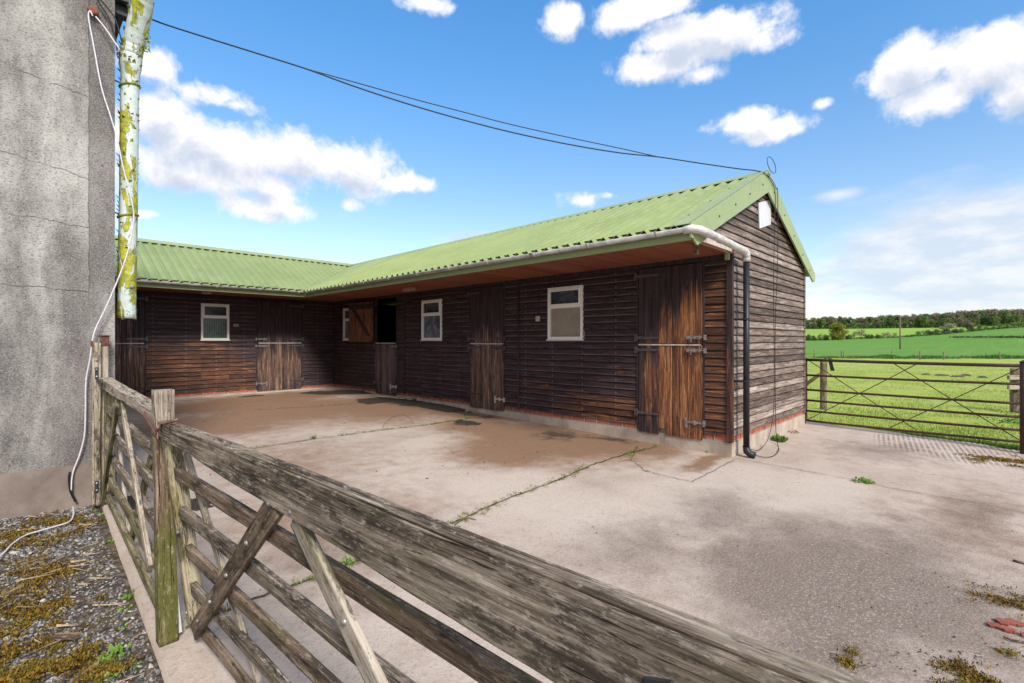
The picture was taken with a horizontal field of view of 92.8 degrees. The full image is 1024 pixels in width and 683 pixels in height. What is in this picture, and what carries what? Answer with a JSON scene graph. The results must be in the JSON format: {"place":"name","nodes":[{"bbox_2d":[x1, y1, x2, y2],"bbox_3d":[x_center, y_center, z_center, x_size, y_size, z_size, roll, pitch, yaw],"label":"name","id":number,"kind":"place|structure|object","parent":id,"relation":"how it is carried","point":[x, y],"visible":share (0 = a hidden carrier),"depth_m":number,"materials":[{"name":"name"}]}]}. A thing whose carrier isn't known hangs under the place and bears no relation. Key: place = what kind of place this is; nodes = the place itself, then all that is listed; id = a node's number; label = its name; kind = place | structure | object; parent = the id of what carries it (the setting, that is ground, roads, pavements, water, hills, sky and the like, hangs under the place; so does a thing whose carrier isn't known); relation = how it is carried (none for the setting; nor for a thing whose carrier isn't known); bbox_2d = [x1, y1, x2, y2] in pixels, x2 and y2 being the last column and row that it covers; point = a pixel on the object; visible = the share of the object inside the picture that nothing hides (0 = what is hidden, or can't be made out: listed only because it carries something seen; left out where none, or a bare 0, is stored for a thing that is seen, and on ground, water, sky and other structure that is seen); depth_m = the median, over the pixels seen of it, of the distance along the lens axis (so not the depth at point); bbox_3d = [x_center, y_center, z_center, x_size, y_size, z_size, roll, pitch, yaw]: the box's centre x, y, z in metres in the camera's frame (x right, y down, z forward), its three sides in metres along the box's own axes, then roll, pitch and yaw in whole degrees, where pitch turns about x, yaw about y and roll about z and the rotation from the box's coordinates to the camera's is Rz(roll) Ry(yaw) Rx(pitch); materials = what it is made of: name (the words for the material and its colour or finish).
{"place":"outdoors","nodes":[
{"label":"outdoors","id":0,"kind":"place"},
{"bbox_2d":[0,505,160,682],"bbox_3d":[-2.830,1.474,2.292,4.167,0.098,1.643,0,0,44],"label":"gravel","id":1,"kind":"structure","parent":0,"point":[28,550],"depth_m":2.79,"materials":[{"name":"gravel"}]},
{"bbox_2d":[119,661,140,671],"bbox_3d":[-1.716,1.467,2.196,0.056,0.025,0.082,0,0,44],"label":"weed","id":2,"kind":"object","parent":1,"relation":"on","point":[135,667],"visible":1,"depth_m":2.20,"materials":[{"name":"green plant"}]},
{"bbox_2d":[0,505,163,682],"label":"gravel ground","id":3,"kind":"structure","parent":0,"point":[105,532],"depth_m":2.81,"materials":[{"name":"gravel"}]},
{"bbox_2d":[0,649,71,682],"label":"moss patch","id":4,"kind":"object","parent":3,"relation":"on","point":[31,661],"visible":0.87,"depth_m":2.18,"materials":[{"name":"plant"}]},
{"bbox_2d":[0,617,87,676],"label":"moss patch","id":5,"kind":"object","parent":3,"relation":"on","point":[8,652],"visible":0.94,"depth_m":2.35,"materials":[{"name":"plant"}]},
{"bbox_2d":[0,643,93,682],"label":"moss patch","id":6,"kind":"object","parent":3,"relation":"on","point":[38,669],"visible":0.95,"depth_m":2.17,"materials":[{"name":"plant"}]},
{"bbox_2d":[28,564,74,588],"bbox_3d":[-2.900,1.461,3.074,0.427,0.032,0.212,0,0,30],"label":"moss patch","id":7,"kind":"object","parent":3,"relation":"on","point":[53,576],"visible":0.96,"depth_m":3.07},
{"bbox_2d":[0,509,106,551],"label":"moss patch","id":8,"kind":"object","parent":3,"relation":"on","point":[7,535],"visible":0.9,"depth_m":3.69,"materials":[{"name":"plant"}]},
{"bbox_2d":[0,575,118,639],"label":"moss patch","id":9,"kind":"object","parent":3,"relation":"on","point":[36,611],"visible":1,"depth_m":2.65,"materials":[{"name":"plant"}]},
{"bbox_2d":[0,535,118,607],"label":"moss patch","id":10,"kind":"object","parent":3,"relation":"on","point":[24,587],"visible":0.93,"depth_m":3.09,"materials":[{"name":"plant"}]},
{"bbox_2d":[51,632,80,639],"bbox_3d":[-2.198,1.455,2.402,0.120,0.021,0.036,-2,-2,3],"label":"wood scrap","id":11,"kind":"object","parent":3,"relation":"on","point":[67,636],"visible":1,"depth_m":2.39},
{"bbox_2d":[28,637,113,682],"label":"moss patch","id":12,"kind":"object","parent":3,"relation":"on","point":[77,659],"visible":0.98,"depth_m":2.26,"materials":[{"name":"plant"}]},
{"bbox_2d":[0,507,151,682],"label":"dry stems","id":13,"kind":"object","parent":3,"relation":"on","point":[61,625],"visible":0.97,"depth_m":2.92,"materials":[{"name":"plant"}]},
{"bbox_2d":[0,0,154,519],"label":"farmhouse","id":14,"kind":"object","parent":3,"relation":"on","point":[57,209],"visible":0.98,"depth_m":4.18,"materials":[{"name":"render"},{"name":"plaster"},{"name":"concrete"}]},
{"bbox_2d":[0,10,134,556],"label":"white cable","id":15,"kind":"object","parent":14,"relation":"attached to","point":[11,544],"visible":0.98,"depth_m":4.29,"materials":[{"name":"plastic"}]},
{"bbox_2d":[68,472,76,501],"bbox_3d":[-3.784,1.256,4.197,0.018,0.268,0.060,0,0,44],"label":"cable conduit","id":16,"kind":"object","parent":14,"relation":"attached to","point":[69,487],"visible":1,"depth_m":4.18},
{"bbox_2d":[87,6,98,16],"bbox_3d":[-3.702,-2.913,4.311,0.062,0.070,0.079,0,0,44],"label":"cable anchor","id":17,"kind":"object","parent":14,"relation":"attached to","point":[94,10],"visible":0.94,"depth_m":4.29,"materials":[{"name":"red plastic"}]},
{"bbox_2d":[97,0,117,54],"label":"black cable","id":18,"kind":"object","parent":14,"relation":"attached to","point":[110,23],"visible":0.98,"depth_m":4.38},
{"bbox_2d":[95,16,119,52],"bbox_3d":[-3.600,-2.733,4.343,0.063,0.262,0.170,0,0,44],"label":"white cable","id":19,"kind":"object","parent":14,"relation":"attached to","point":[109,34],"visible":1,"depth_m":4.34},
{"bbox_2d":[100,0,122,44],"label":"black cable","id":20,"kind":"object","parent":14,"relation":"attached to","point":[115,21],"visible":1,"depth_m":4.38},
{"bbox_2d":[59,651,149,682],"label":"moss patch","id":21,"kind":"object","parent":3,"relation":"on","point":[101,669],"visible":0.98,"depth_m":2.17,"materials":[{"name":"plant"}]},
{"bbox_2d":[104,671,118,682],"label":"weed","id":22,"kind":"object","parent":3,"relation":"on","point":[114,674],"visible":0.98,"depth_m":2.15,"materials":[{"name":"green plant"}]},
{"bbox_2d":[92,641,131,665],"bbox_3d":[-1.861,1.454,2.283,0.132,0.052,0.150,0,0,-2],"label":"weed","id":23,"kind":"object","parent":3,"relation":"on","point":[112,649],"visible":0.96,"depth_m":2.28,"materials":[{"name":"green plant"}]},
{"bbox_2d":[122,588,134,599],"bbox_3d":[-2.190,1.454,2.830,0.103,0.052,0.117,0,0,44],"label":"weed","id":24,"kind":"object","parent":3,"relation":"on","point":[128,595],"visible":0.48,"depth_m":2.79,"materials":[{"name":"green plant"}]},
{"bbox_2d":[127,495,150,509],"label":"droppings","id":25,"kind":"object","parent":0,"point":[131,501],"visible":0.3,"depth_m":4.21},
{"bbox_2d":[102,387,1023,682],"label":"yard","id":26,"kind":"structure","parent":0,"point":[816,523],"depth_m":3.88,"materials":[{"name":"concrete"}]},
{"bbox_2d":[91,335,109,506],"bbox_3d":[-3.590,0.684,4.251,0.162,1.472,0.128,0,0,44],"label":"gate post","id":27,"kind":"object","parent":26,"relation":"on","point":[100,356],"visible":0.82,"depth_m":4.19,"materials":[{"name":"brown wood"}]},
{"bbox_2d":[96,377,178,647],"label":"wooden gate","id":28,"kind":"structure","parent":27,"relation":"attached to","point":[160,555],"depth_m":2.63,"materials":[{"name":"brown wood"}]},
{"bbox_2d":[142,411,177,438],"bbox_3d":[-1.692,0.393,2.330,0.456,0.088,0.077,0,0,44],"label":"gate hoop","id":29,"kind":"object","parent":28,"relation":"attached to","point":[154,428],"visible":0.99,"depth_m":2.22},
{"bbox_2d":[178,598,181,632],"bbox_3d":[-1.617,1.286,2.358,0.010,0.252,0.034,0,0,44],"label":"plastic strip","id":30,"kind":"object","parent":28,"relation":"hanging from","point":[179,622],"visible":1,"depth_m":2.36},
{"bbox_2d":[191,498,213,510],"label":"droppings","id":31,"kind":"object","parent":26,"relation":"on","point":[194,505],"visible":0.28,"depth_m":4.15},
{"bbox_2d":[300,390,372,394],"bbox_3d":[-4.400,1.283,12.326,1.900,0.047,0.840,0,0,-11],"label":"muck heap","id":32,"kind":"object","parent":26,"relation":"on","point":[339,392],"visible":0.83,"depth_m":12.11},
{"bbox_2d":[339,555,354,564],"bbox_3d":[-1.059,1.406,3.136,0.105,0.062,0.093,0,0,44],"label":"weed","id":33,"kind":"object","parent":26,"relation":"on","point":[346,559],"visible":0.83,"depth_m":3.14,"materials":[{"name":"green plant"}]},
{"bbox_2d":[356,397,401,403],"bbox_3d":[-3.052,1.319,10.970,1.000,0.034,1.000,0,0,44],"label":"damp patch","id":34,"kind":"object","parent":26,"relation":"on","point":[374,400],"visible":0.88,"depth_m":10.80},
{"bbox_2d":[397,399,463,411],"bbox_3d":[-1.871,1.328,10.485,2.600,0.053,0.760,0,0,44],"label":"damp patch","id":35,"kind":"object","parent":26,"relation":"on","point":[440,407],"visible":0.52,"depth_m":10.05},
{"bbox_2d":[375,395,412,399],"bbox_3d":[-2.683,1.292,11.141,1.124,0.039,0.090,0,0,29],"label":"loose board","id":36,"kind":"object","parent":35,"relation":"on","point":[393,397],"visible":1,"depth_m":11.10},
{"bbox_2d":[115,170,814,458],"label":"stable block","id":37,"kind":"structure","parent":26,"relation":"on","point":[655,324],"depth_m":8.16,"materials":[{"name":"wood"}]},
{"bbox_2d":[115,342,147,400],"bbox_3d":[-8.333,0.123,10.215,0.095,2.283,1.140,0,0,44],"label":"lower door","id":38,"kind":"structure","parent":37,"relation":"in","point":[129,357],"depth_m":10.41,"materials":[{"name":"brown wood"}]},
{"bbox_2d":[115,292,147,342],"bbox_3d":[-8.323,-0.491,10.205,0.067,1.054,1.140,0,0,44],"label":"upper door","id":39,"kind":"structure","parent":37,"relation":"in","point":[127,330],"depth_m":10.45,"materials":[{"name":"brown wood"}]},
{"bbox_2d":[200,303,229,340],"bbox_3d":[-7.040,-0.444,11.561,0.100,0.874,0.630,0,0,44],"label":"window","id":40,"kind":"structure","parent":37,"relation":"in","point":[214,317],"depth_m":11.56,"materials":[{"name":"white paint"}]},
{"bbox_2d":[255,342,303,390],"bbox_3d":[-5.994,0.123,12.604,0.095,2.282,1.205,0,0,44],"label":"lower door","id":41,"kind":"structure","parent":37,"relation":"in","point":[278,363],"depth_m":12.56,"materials":[{"name":"brown wood"}]},
{"bbox_2d":[255,300,303,341],"bbox_3d":[-5.984,-0.491,12.594,0.067,1.053,1.205,0,0,44],"label":"upper door","id":42,"kind":"structure","parent":37,"relation":"in","point":[277,321],"depth_m":12.56,"materials":[{"name":"brown wood"}]},
{"bbox_2d":[342,308,348,340],"bbox_3d":[-4.300,-0.444,12.987,0.756,0.874,0.100,0,0,44],"label":"window","id":43,"kind":"structure","parent":37,"relation":"in","point":[345,310],"depth_m":13.15,"materials":[{"name":"white paint"}]},
{"bbox_2d":[348,302,372,341],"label":"upper door","id":44,"kind":"structure","parent":37,"relation":"in","point":[360,314],"depth_m":12.26,"materials":[{"name":"orange wood"}]},
{"bbox_2d":[374,343,396,395],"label":"lower door","id":45,"kind":"structure","parent":37,"relation":"in","point":[385,353],"depth_m":11.70,"materials":[{"name":"brown wood"}]},
{"bbox_2d":[403,287,415,291],"bbox_3d":[-2.073,-1.048,9.838,0.340,0.075,0.100,0,0,44],"label":"bulkhead light","id":46,"kind":"object","parent":37,"relation":"attached to","point":[405,289],"visible":1,"depth_m":9.76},
{"bbox_2d":[420,299,442,340],"bbox_3d":[-1.705,-0.444,10.447,0.753,0.874,0.100,0,0,44],"label":"window","id":47,"kind":"structure","parent":37,"relation":"in","point":[431,310],"depth_m":10.45,"materials":[{"name":"white paint"}]},
{"bbox_2d":[152,19,778,457],"bbox_3d":[0.213,-0.875,5.554,7.936,4.668,0.827,0,0,-17],"label":"overhead cable","id":48,"kind":"object","parent":37,"relation":"attached to","point":[498,129],"visible":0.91,"depth_m":5.89,"materials":[{"name":"rubber"}]},
{"bbox_2d":[467,343,505,410],"bbox_3d":[-0.479,0.133,9.222,1.047,2.303,0.095,0,0,44],"label":"lower door","id":49,"kind":"structure","parent":37,"relation":"in","point":[486,391],"depth_m":9.18,"materials":[{"name":"brown wood"}]},
{"bbox_2d":[467,285,505,342],"bbox_3d":[-0.489,-0.491,9.212,1.047,1.054,0.067,0,0,44],"label":"upper door","id":50,"kind":"structure","parent":37,"relation":"in","point":[486,303],"depth_m":9.18,"materials":[{"name":"brown wood"}]},
{"bbox_2d":[546,285,583,340],"bbox_3d":[0.873,-0.444,7.922,0.754,0.874,0.100,0,0,44],"label":"window","id":51,"kind":"structure","parent":37,"relation":"in","point":[565,304],"depth_m":7.91,"materials":[{"name":"white paint"}]},
{"bbox_2d":[634,343,706,439],"bbox_3d":[2.145,0.133,6.653,1.038,2.303,0.095,0,0,44],"label":"lower door","id":52,"kind":"structure","parent":37,"relation":"in","point":[670,375],"depth_m":6.61,"materials":[{"name":"brown wood"}]},
{"bbox_2d":[634,262,706,343],"bbox_3d":[2.135,-0.491,6.643,1.038,1.053,0.067,0,0,44],"label":"upper door","id":53,"kind":"structure","parent":37,"relation":"in","point":[670,297],"depth_m":6.62,"materials":[{"name":"brown wood"}]},
{"bbox_2d":[758,200,770,227],"bbox_3d":[3.593,-1.813,6.938,0.012,0.499,0.524,0,0,44],"label":"blank sign","id":54,"kind":"object","parent":37,"relation":"attached to","point":[764,212],"visible":1,"depth_m":6.92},
{"bbox_2d":[454,420,481,424],"bbox_3d":[-0.764,1.373,8.270,0.600,0.037,0.320,0,0,44],"label":"muck heap","id":55,"kind":"object","parent":26,"relation":"on","point":[465,422],"visible":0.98,"depth_m":8.19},
{"bbox_2d":[157,420,867,682],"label":"wooden gate","id":56,"kind":"structure","parent":26,"relation":"on","point":[554,623],"depth_m":1.01,"materials":[{"name":"brown wood"}]},
{"bbox_2d":[182,402,997,630],"bbox_3d":[-1.109,1.390,5.840,10.424,0.178,5.730,0,0,44],"label":"moss","id":57,"kind":"object","parent":26,"relation":"on","point":[355,559],"visible":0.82,"depth_m":4.50,"materials":[{"name":"plant"}]},
{"bbox_2d":[178,404,1023,682],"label":"yard debris","id":58,"kind":"object","parent":26,"relation":"on","point":[810,595],"visible":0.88,"depth_m":2.52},
{"bbox_2d":[188,404,1019,626],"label":"yard joints","id":59,"kind":"object","parent":26,"relation":"on","point":[532,489],"visible":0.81,"depth_m":5.03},
{"bbox_2d":[772,433,788,441],"bbox_3d":[3.877,1.388,7.064,0.194,0.122,0.281,0,0,-11],"label":"weed","id":60,"kind":"object","parent":26,"relation":"on","point":[781,438],"visible":0.89,"depth_m":7.02,"materials":[{"name":"green plant"}]},
{"bbox_2d":[830,648,870,673],"bbox_3d":[1.541,1.459,2.225,0.164,0.031,0.118,0,0,38],"label":"moss patch","id":61,"kind":"object","parent":26,"relation":"on","point":[850,662],"visible":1,"depth_m":2.22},
{"bbox_2d":[838,643,865,659],"bbox_3d":[1.611,1.462,2.307,0.103,0.023,0.136,0,0,6],"label":"moss patch","id":62,"kind":"object","parent":26,"relation":"on","point":[851,650],"visible":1,"depth_m":2.30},
{"bbox_2d":[852,476,868,483],"bbox_3d":[3.637,1.438,5.077,0.160,0.061,0.171,0,0,44],"label":"weed","id":63,"kind":"object","parent":26,"relation":"on","point":[862,479],"visible":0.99,"depth_m":5.08,"materials":[{"name":"green plant"}]},
{"bbox_2d":[805,358,1019,442],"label":"field gate","id":64,"kind":"structure","parent":26,"relation":"on","point":[934,398],"depth_m":7.38,"materials":[{"name":"metal"}]},
{"bbox_2d":[919,647,1000,682],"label":"moss patch","id":65,"kind":"object","parent":26,"relation":"on","point":[962,669],"visible":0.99,"depth_m":2.18,"materials":[{"name":"plant"}]},
{"bbox_2d":[913,578,1023,622],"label":"moss patch","id":66,"kind":"object","parent":26,"relation":"on","point":[988,596],"visible":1,"depth_m":2.79,"materials":[{"name":"plant"}]},
{"bbox_2d":[966,666,1001,682],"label":"moss patch","id":67,"kind":"object","parent":26,"relation":"on","point":[983,678],"visible":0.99,"depth_m":2.12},
{"bbox_2d":[955,451,1023,467],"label":"moss patch","id":68,"kind":"object","parent":26,"relation":"on","point":[984,458],"visible":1,"depth_m":6.05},
{"bbox_2d":[986,621,996,627],"bbox_3d":[2.493,1.474,2.534,0.044,0.014,0.044,0,0,7],"label":"tile shard","id":69,"kind":"object","parent":26,"relation":"on","point":[991,624],"visible":1,"depth_m":2.52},
{"bbox_2d":[994,617,1008,625],"bbox_3d":[2.575,1.475,2.564,0.056,0.014,0.062,0,0,44],"label":"tile shard","id":70,"kind":"object","parent":26,"relation":"on","point":[1001,621],"visible":0.99,"depth_m":2.55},
{"bbox_2d":[1001,626,1012,632],"bbox_3d":[2.531,1.475,2.491,0.045,0.014,0.040,0,0,-15],"label":"tile shard","id":71,"kind":"object","parent":26,"relation":"on","point":[1006,629],"visible":1,"depth_m":2.48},
{"bbox_2d":[993,646,1023,661],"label":"moss patch","id":72,"kind":"object","parent":26,"relation":"on","point":[1009,652],"visible":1,"depth_m":2.31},
{"bbox_2d":[1005,618,1018,625],"bbox_3d":[2.622,1.475,2.559,0.061,0.014,0.059,0,0,-7],"label":"tile shard","id":73,"kind":"object","parent":26,"relation":"on","point":[1013,622],"visible":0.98,"depth_m":2.55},
{"bbox_2d":[1003,636,1023,642],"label":"twig","id":74,"kind":"object","parent":26,"relation":"on","point":[1014,640],"visible":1,"depth_m":2.40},
{"bbox_2d":[1019,360,1023,453],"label":"gate post","id":75,"kind":"object","parent":26,"relation":"on","point":[1022,407],"visible":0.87,"depth_m":6.42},
{"bbox_2d":[115,0,1023,325],"label":"sky","id":76,"kind":"structure","parent":0,"point":[892,131],"materials":[{"name":"blue"}]},
{"bbox_2d":[806,325,1021,338],"bbox_3d":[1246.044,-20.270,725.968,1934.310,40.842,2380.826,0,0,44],"label":"field","id":77,"kind":"structure","parent":0,"point":[874,332],"depth_m":395.07,"materials":[{"name":"plant"}]},
{"bbox_2d":[810,317,817,325],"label":"tree","id":78,"kind":"object","parent":77,"relation":"on","point":[813,320],"visible":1,"depth_m":478.53,"materials":[{"name":"green plant"}]},
{"bbox_2d":[818,318,826,326],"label":"tree","id":79,"kind":"object","parent":77,"relation":"on","point":[821,322],"visible":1,"depth_m":475.37,"materials":[{"name":"green plant"}]},
{"bbox_2d":[825,316,833,324],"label":"tree","id":80,"kind":"object","parent":77,"relation":"on","point":[828,320],"visible":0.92,"depth_m":477.11,"materials":[{"name":"green plant"}]},
{"bbox_2d":[837,316,847,325],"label":"tree","id":81,"kind":"object","parent":77,"relation":"on","point":[841,320],"visible":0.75,"depth_m":477.02,"materials":[{"name":"green plant"}]},
{"bbox_2d":[874,317,882,325],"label":"tree","id":82,"kind":"object","parent":77,"relation":"on","point":[877,321],"visible":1,"depth_m":476.77,"materials":[{"name":"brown plant"}]},
{"bbox_2d":[887,314,895,327],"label":"tree","id":83,"kind":"object","parent":77,"relation":"on","point":[891,320],"visible":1,"depth_m":475.87,"materials":[{"name":"green plant"}]},
{"bbox_2d":[806,318,1014,328],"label":"undergrowth","id":84,"kind":"object","parent":77,"relation":"on","point":[932,323],"visible":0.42,"depth_m":478.58,"materials":[{"name":"green plant"}]},
{"bbox_2d":[906,315,915,327],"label":"tree","id":85,"kind":"object","parent":77,"relation":"on","point":[912,318],"visible":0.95,"depth_m":479.89,"materials":[{"name":"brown plant"}]},
{"bbox_2d":[918,315,928,327],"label":"tree","id":86,"kind":"object","parent":77,"relation":"on","point":[923,319],"visible":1,"depth_m":472.28,"materials":[{"name":"green plant"}]},
{"bbox_2d":[938,318,945,327],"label":"tree","id":87,"kind":"object","parent":77,"relation":"on","point":[942,321],"visible":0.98,"depth_m":437.42,"materials":[{"name":"green plant"}]},
{"bbox_2d":[939,322,955,330],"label":"shrub","id":88,"kind":"object","parent":77,"relation":"on","point":[950,325],"visible":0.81,"depth_m":299.66,"materials":[{"name":"green plant"}]},
{"bbox_2d":[965,311,979,321],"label":"tree","id":89,"kind":"object","parent":77,"relation":"on","point":[968,312],"visible":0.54,"depth_m":477.43,"materials":[{"name":"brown plant"}]},
{"bbox_2d":[967,311,979,320],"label":"tree","id":90,"kind":"object","parent":77,"relation":"on","point":[975,314],"visible":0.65,"depth_m":473.46,"materials":[{"name":"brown plant"}]},
{"bbox_2d":[981,316,988,325],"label":"tree","id":91,"kind":"object","parent":77,"relation":"on","point":[985,321],"visible":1,"depth_m":437.23,"materials":[{"name":"green plant"}]},
{"bbox_2d":[983,308,998,319],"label":"tree","id":92,"kind":"object","parent":77,"relation":"on","point":[994,313],"visible":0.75,"depth_m":473.48,"materials":[{"name":"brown plant"}]},
{"bbox_2d":[987,316,995,325],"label":"tree","id":93,"kind":"object","parent":77,"relation":"on","point":[992,319],"visible":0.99,"depth_m":433.23,"materials":[{"name":"green plant"}]},
{"bbox_2d":[997,310,1010,316],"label":"tree","id":94,"kind":"object","parent":77,"relation":"on","point":[1008,313],"visible":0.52,"depth_m":473.07,"materials":[{"name":"green plant"}]},
{"bbox_2d":[1012,315,1021,321],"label":"tree","id":95,"kind":"object","parent":77,"relation":"on","point":[1017,318],"visible":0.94,"depth_m":431.43,"materials":[{"name":"green plant"}]},
{"bbox_2d":[806,327,1023,357],"bbox_3d":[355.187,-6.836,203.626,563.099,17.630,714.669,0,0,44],"label":"crop field","id":96,"kind":"structure","parent":0,"point":[940,345],"depth_m":126.87,"materials":[{"name":"plant"}]},
{"bbox_2d":[828,322,848,339],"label":"tree","id":97,"kind":"object","parent":96,"relation":"on","point":[838,332],"visible":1,"depth_m":248.92,"materials":[{"name":"green plant"}]},
{"bbox_2d":[899,316,900,348],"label":"utility pole","id":98,"kind":"object","parent":96,"relation":"on","point":[899,332],"visible":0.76,"depth_m":112.52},
{"bbox_2d":[807,325,1023,340],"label":"hedge bottom","id":99,"kind":"object","parent":96,"relation":"on","point":[921,334],"visible":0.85,"depth_m":259.63,"materials":[{"name":"green plant"}]},
{"bbox_2d":[962,320,975,328],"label":"tree","id":100,"kind":"object","parent":96,"relation":"on","point":[969,323],"visible":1,"depth_m":261.67,"materials":[{"name":"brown plant"}]},
{"bbox_2d":[949,335,1023,337],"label":"ditch growth","id":101,"kind":"object","parent":96,"relation":"on","point":[1009,336],"visible":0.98,"depth_m":159.32,"materials":[{"name":"green plant"}]},
{"bbox_2d":[807,358,1023,447],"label":"pasture","id":102,"kind":"structure","parent":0,"point":[897,390],"depth_m":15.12,"materials":[{"name":"green plant"}]},
{"bbox_2d":[807,362,826,409],"bbox_3d":[6.666,1.076,10.826,0.567,1.288,0.163,0,0,44],"label":"field post","id":103,"kind":"object","parent":102,"relation":"on","point":[823,385],"visible":0.6,"depth_m":10.64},
{"bbox_2d":[814,349,1006,359],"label":"wire fence","id":104,"kind":"object","parent":102,"relation":"on","point":[914,354],"visible":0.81,"depth_m":47.47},
{"bbox_2d":[812,355,1018,358],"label":"long grass","id":105,"kind":"structure","parent":102,"relation":"on","point":[873,356],"depth_m":46.82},
{"bbox_2d":[823,423,1019,450],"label":"edge grass","id":106,"kind":"structure","parent":102,"relation":"on","point":[1004,446],"depth_m":7.16,"materials":[{"name":"plant"}]},
{"bbox_2d":[986,414,1019,424],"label":"nettles","id":107,"kind":"object","parent":102,"relation":"on","point":[1008,420],"visible":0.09,"depth_m":9.02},
{"bbox_2d":[1007,368,1019,412],"bbox_3d":[10.725,1.153,10.311,0.728,1.138,0.342,0,0,-16],"label":"field post","id":108,"kind":"object","parent":102,"relation":"on","point":[1014,390],"visible":0.7,"depth_m":10.31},
{"bbox_2d":[871,354,1023,358],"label":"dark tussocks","id":109,"kind":"object","parent":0,"point":[986,356],"visible":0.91,"depth_m":45.45,"materials":[{"name":"plant"}]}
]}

